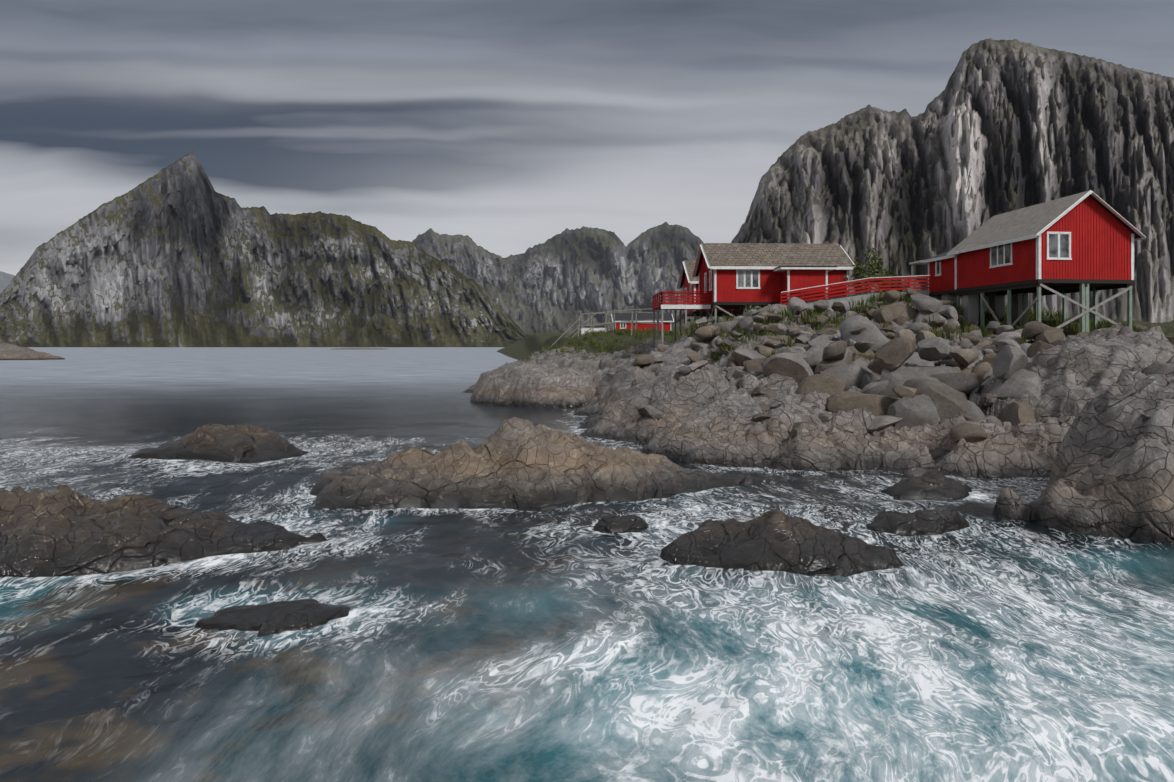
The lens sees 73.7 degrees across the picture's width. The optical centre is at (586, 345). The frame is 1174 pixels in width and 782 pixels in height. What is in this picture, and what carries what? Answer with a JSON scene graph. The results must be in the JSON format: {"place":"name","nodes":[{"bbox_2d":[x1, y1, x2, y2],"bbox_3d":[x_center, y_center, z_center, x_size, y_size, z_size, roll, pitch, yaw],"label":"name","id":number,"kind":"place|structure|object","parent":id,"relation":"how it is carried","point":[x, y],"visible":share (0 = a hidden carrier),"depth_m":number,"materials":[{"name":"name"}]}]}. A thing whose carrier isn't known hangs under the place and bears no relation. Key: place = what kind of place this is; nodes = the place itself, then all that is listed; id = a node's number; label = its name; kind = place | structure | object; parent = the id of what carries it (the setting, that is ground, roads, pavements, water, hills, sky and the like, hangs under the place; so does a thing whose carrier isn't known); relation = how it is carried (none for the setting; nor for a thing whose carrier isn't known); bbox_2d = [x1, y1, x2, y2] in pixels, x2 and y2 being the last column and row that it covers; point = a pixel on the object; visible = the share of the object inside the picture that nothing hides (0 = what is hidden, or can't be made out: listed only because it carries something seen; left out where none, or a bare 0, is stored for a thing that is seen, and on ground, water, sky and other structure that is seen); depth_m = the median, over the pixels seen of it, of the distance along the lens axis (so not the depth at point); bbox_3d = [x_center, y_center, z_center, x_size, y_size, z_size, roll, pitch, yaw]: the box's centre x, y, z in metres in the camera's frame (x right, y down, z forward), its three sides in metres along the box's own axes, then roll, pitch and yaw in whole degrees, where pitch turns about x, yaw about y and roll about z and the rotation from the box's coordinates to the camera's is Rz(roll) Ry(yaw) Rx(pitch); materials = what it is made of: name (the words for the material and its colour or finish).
{"place":"outdoors","nodes":[
{"label":"outdoors","id":0,"kind":"place"},
{"bbox_2d":[0,271,14,293],"bbox_3d":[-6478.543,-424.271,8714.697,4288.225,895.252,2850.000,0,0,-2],"label":"mountain","id":1,"kind":"structure","parent":0,"point":[6,279],"depth_m":8711.46,"materials":[{"name":"grey"}]},
{"bbox_2d":[0,343,64,359],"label":"headland","id":2,"kind":"structure","parent":0,"point":[10,352],"depth_m":227.80,"materials":[{"name":"grey stone"}]},
{"bbox_2d":[0,152,525,346],"bbox_3d":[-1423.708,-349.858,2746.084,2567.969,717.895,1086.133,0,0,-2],"label":"mountain","id":3,"kind":"structure","parent":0,"point":[181,252],"depth_m":2530.38,"materials":[{"name":"grey stone"}]},
{"bbox_2d":[411,222,702,333],"bbox_3d":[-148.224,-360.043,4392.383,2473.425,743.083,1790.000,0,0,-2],"label":"mountain ridge","id":4,"kind":"structure","parent":0,"point":[557,283],"depth_m":4255.05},
{"bbox_2d":[0,347,1173,781],"bbox_3d":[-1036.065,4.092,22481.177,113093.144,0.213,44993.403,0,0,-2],"label":"sea","id":5,"kind":"structure","parent":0,"point":[512,645],"depth_m":11.36,"materials":[{"name":"liquid"}]},
{"bbox_2d":[0,485,326,576],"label":"skerry","id":6,"kind":"structure","parent":5,"relation":"on","point":[62,530],"depth_m":15.09,"materials":[{"name":"brown stone"}]},
{"bbox_2d":[128,424,308,463],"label":"skerry","id":7,"kind":"structure","parent":5,"relation":"on","point":[247,444],"depth_m":28.49,"materials":[{"name":"grey stone"}]},
{"bbox_2d":[194,599,350,636],"bbox_3d":[-4.595,5.471,11.938,3.120,3.056,2.080,0,0,-8],"label":"rock","id":8,"kind":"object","parent":5,"relation":"on","point":[267,619],"visible":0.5,"depth_m":11.58,"materials":[{"name":"grey stone"}]},
{"bbox_2d":[335,348,382,348],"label":"distant skerry","id":9,"kind":"structure","parent":5,"relation":"on","point":[358,348],"depth_m":885.25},
{"bbox_2d":[310,417,762,511],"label":"skerry","id":10,"kind":"structure","parent":5,"relation":"on","point":[515,463],"depth_m":21.19,"materials":[{"name":"brown stone"}]},
{"bbox_2d":[593,513,648,532],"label":"skerry","id":11,"kind":"structure","parent":5,"relation":"on","point":[610,523],"depth_m":17.26,"materials":[{"name":"grey stone"}]},
{"bbox_2d":[660,509,902,576],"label":"skerry","id":12,"kind":"structure","parent":5,"relation":"on","point":[775,540],"depth_m":14.71,"materials":[{"name":"grey stone"}]},
{"bbox_2d":[866,508,969,536],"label":"skerry","id":13,"kind":"structure","parent":5,"relation":"on","point":[928,522],"depth_m":17.42,"materials":[{"name":"grey stone"}]},
{"bbox_2d":[879,471,971,500],"bbox_3d":[9.395,5.053,21.507,3.900,3.228,2.340,0,0,-2],"label":"rock","id":14,"kind":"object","parent":5,"relation":"on","point":[926,485],"depth_m":21.11,"materials":[{"name":"grey stone"}]},
{"bbox_2d":[0,0,1173,275],"label":"sky","id":15,"kind":"structure","parent":0,"point":[508,126],"materials":[{"name":"grey"}]},
{"bbox_2d":[463,298,1173,479],"bbox_3d":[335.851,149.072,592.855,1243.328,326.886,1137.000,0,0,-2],"label":"headland terrain","id":16,"kind":"structure","parent":0,"point":[672,395],"depth_m":29.62,"materials":[{"name":"grey stone"}]},
{"bbox_2d":[470,362,596,407],"bbox_3d":[-3.383,3.611,56.803,16.900,4.830,13.000,0,0,32],"label":"rock","id":17,"kind":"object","parent":16,"relation":"on","point":[537,385],"visible":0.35,"depth_m":53.05,"materials":[{"name":"grey stone"}]},
{"bbox_2d":[550,306,660,347],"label":"fish drying racks","id":18,"kind":"object","parent":16,"relation":"on","point":[632,321],"visible":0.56,"depth_m":91.38,"materials":[{"name":"wood"}]},
{"bbox_2d":[581,313,673,334],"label":"distant shed","id":19,"kind":"structure","parent":16,"relation":"on","point":[668,319],"depth_m":138.44,"materials":[{"name":"red paint"}]},
{"bbox_2d":[677,260,748,327],"bbox_3d":[13.059,-3.099,66.341,9.990,8.282,6.344,0,0,-2],"label":"cabin","id":20,"kind":"object","parent":16,"relation":"on","point":[687,281],"visible":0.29,"depth_m":64.80,"materials":[{"name":"red paint"}]},
{"bbox_2d":[641,391,839,466],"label":"outcrop slab","id":21,"kind":"structure","parent":16,"relation":"on","point":[707,435],"depth_m":28.64,"materials":[{"name":"grey stone"}]},
{"bbox_2d":[652,243,854,348],"bbox_3d":[12.135,-2.972,57.633,13.715,9.337,8.570,0,0,-2],"label":"cabin","id":22,"kind":"object","parent":16,"relation":"on","point":[733,276],"visible":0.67,"depth_m":55.51,"materials":[{"name":"red paint"}]},
{"bbox_2d":[536,289,1173,360],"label":"grass tufts","id":23,"kind":"object","parent":16,"relation":"on","point":[1054,320],"visible":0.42,"depth_m":48.28,"materials":[{"name":"green plant"}]},
{"bbox_2d":[780,275,930,311],"bbox_3d":[18.185,-3.276,53.895,10.056,2.979,1.624,0,0,6],"label":"walkway fence","id":24,"kind":"object","parent":16,"relation":"on","point":[846,298],"visible":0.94,"depth_m":53.15,"materials":[{"name":"red paint"}]},
{"bbox_2d":[843,247,895,293],"bbox_3d":[19.434,-4.370,54.142,3.380,4.937,2.243,0,0,-2],"label":"rowan tree","id":25,"kind":"object","parent":16,"relation":"on","point":[874,267],"visible":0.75,"depth_m":53.85,"materials":[{"name":"green plant"}]},
{"bbox_2d":[872,268,907,291],"bbox_3d":[22.465,-4.003,58.052,2.548,3.783,2.472,0,0,-2],"label":"shrub","id":26,"kind":"object","parent":16,"relation":"on","point":[889,275],"visible":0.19,"depth_m":57.75,"materials":[{"name":"green plant"}]},
{"bbox_2d":[909,190,1145,332],"bbox_3d":[27.177,-4.289,50.053,6.446,9.242,13.897,0,0,-6],"label":"cabin","id":27,"kind":"object","parent":16,"relation":"on","point":[1082,243],"visible":0.98,"depth_m":44.35,"materials":[{"name":"red paint"}]},
{"bbox_2d":[968,323,1173,421],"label":"outcrop","id":28,"kind":"object","parent":16,"relation":"on","point":[1075,373],"visible":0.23,"depth_m":27.93,"materials":[{"name":"grey stone"}]},
{"bbox_2d":[993,361,1173,543],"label":"outcrop","id":29,"kind":"object","parent":16,"relation":"on","point":[1112,473],"visible":0.69,"depth_m":17.73,"materials":[{"name":"grey stone"}]},
{"bbox_2d":[672,38,1173,325],"bbox_3d":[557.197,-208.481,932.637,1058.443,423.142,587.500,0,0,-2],"label":"cliff","id":30,"kind":"structure","parent":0,"point":[997,127],"depth_m":859.70,"materials":[{"name":"grey stone"}]}
]}

